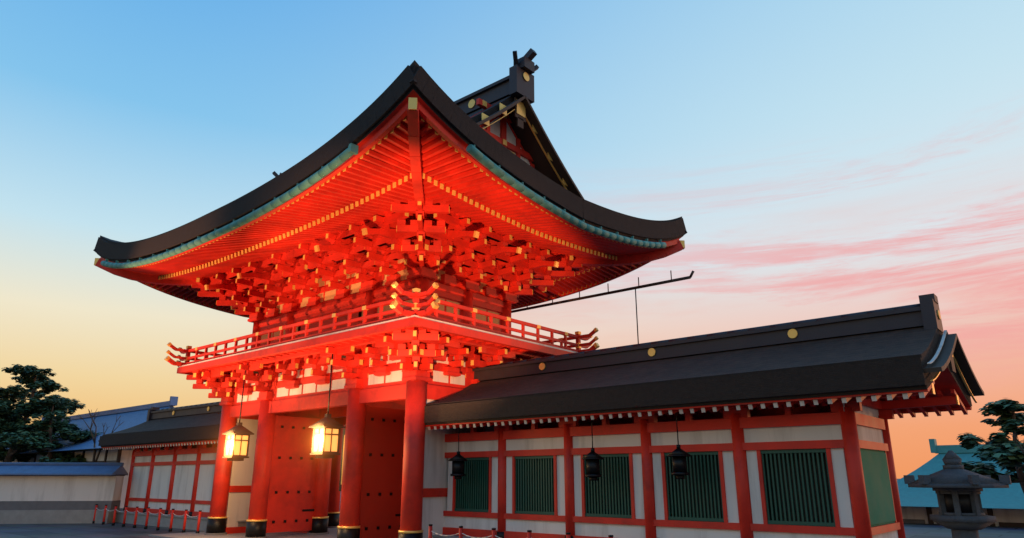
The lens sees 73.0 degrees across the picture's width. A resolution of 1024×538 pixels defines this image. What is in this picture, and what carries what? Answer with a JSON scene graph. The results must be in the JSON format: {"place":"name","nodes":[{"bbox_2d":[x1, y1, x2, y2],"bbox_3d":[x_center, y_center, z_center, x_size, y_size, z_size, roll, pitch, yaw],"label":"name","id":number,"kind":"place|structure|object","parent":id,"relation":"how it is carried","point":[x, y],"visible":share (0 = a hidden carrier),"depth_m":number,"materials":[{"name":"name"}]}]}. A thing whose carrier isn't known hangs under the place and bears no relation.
{"place":"outdoors","nodes":[
{"label":"outdoors","id":0,"kind":"place"},
{"bbox_2d":[0,479,1023,537],"bbox_3d":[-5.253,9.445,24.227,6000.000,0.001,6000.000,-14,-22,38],"label":"ground","id":1,"kind":"structure","parent":0,"point":[118,530],"depth_m":27.63,"materials":[{"name":"grey stone"}]},
{"bbox_2d":[0,384,55,461],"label":"pine","id":2,"kind":"object","parent":1,"relation":"on","point":[21,457],"visible":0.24,"depth_m":62.56,"materials":[{"name":"green plant"}]},
{"bbox_2d":[0,364,84,461],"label":"pine","id":3,"kind":"object","parent":1,"relation":"on","point":[32,377],"visible":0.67,"depth_m":58.16,"materials":[{"name":"green plant"}]},
{"bbox_2d":[0,395,101,461],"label":"pine","id":4,"kind":"object","parent":1,"relation":"on","point":[48,423],"visible":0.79,"depth_m":55.41,"materials":[{"name":"green plant"}]},
{"bbox_2d":[0,462,127,523],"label":"boundary wall","id":5,"kind":"structure","parent":1,"relation":"on","point":[53,492],"depth_m":32.92,"materials":[{"name":"paint"}]},
{"bbox_2d":[77,408,123,461],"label":"bare tree","id":6,"kind":"object","parent":1,"relation":"on","point":[94,441],"visible":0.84,"depth_m":49.75,"materials":[{"name":"brown plant"}]},
{"bbox_2d":[98,401,246,530],"bbox_3d":[-14.384,8.980,32.513,13.415,5.680,4.920,-14,-22,38],"label":"corridor","id":7,"kind":"object","parent":1,"relation":"on","point":[173,458],"visible":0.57,"depth_m":31.59,"materials":[{"name":"paint"}]},
{"bbox_2d":[92,504,612,537],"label":"rope fence","id":8,"kind":"object","parent":1,"relation":"on","point":[529,534],"visible":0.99,"depth_m":27.68,"materials":[{"name":"red metal"}]},
{"bbox_2d":[148,196,599,537],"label":"gate tower body","id":9,"kind":"structure","parent":1,"relation":"on","point":[413,318],"depth_m":23.02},
{"bbox_2d":[222,354,354,460],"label":"hanging lanterns","id":10,"kind":"object","parent":9,"relation":"hanging from","point":[326,436],"visible":1,"depth_m":20.99,"materials":[{"name":"yellow metal"}]},
{"bbox_2d":[93,48,687,308],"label":"roof","id":11,"kind":"structure","parent":9,"relation":"on","point":[497,123],"depth_m":21.53,"materials":[{"name":"black tile"}]},
{"bbox_2d":[94,97,694,343],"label":"romon gate eaves","id":12,"kind":"object","parent":9,"relation":"attached to","point":[322,202],"visible":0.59,"depth_m":20.89,"materials":[{"name":"red wood"}]},
{"bbox_2d":[0,396,1023,526],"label":"buildings","id":13,"kind":"structure","parent":1,"relation":"on","point":[1005,506],"depth_m":35.27,"materials":[{"name":"paint"}]},
{"bbox_2d":[424,293,984,537],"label":"corridor","id":14,"kind":"object","parent":1,"relation":"on","point":[780,430],"visible":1,"depth_m":15.58,"materials":[{"name":"wood"}]},
{"bbox_2d":[903,450,1011,537],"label":"stone lantern","id":15,"kind":"object","parent":1,"relation":"on","point":[955,485],"visible":1,"depth_m":11.79,"materials":[{"name":"stone"}]},
{"bbox_2d":[956,399,1023,492],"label":"pine","id":16,"kind":"object","parent":1,"relation":"on","point":[999,445],"visible":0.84,"depth_m":23.89,"materials":[{"name":"green plant"}]},
{"bbox_2d":[1011,433,1023,453],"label":"bare tree","id":17,"kind":"object","parent":1,"relation":"on","point":[1015,438],"visible":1,"depth_m":19.99,"materials":[{"name":"brown plant"}]},
{"bbox_2d":[0,0,1023,478],"label":"sky","id":18,"kind":"structure","parent":0,"point":[816,158],"materials":[{"name":"blue"}]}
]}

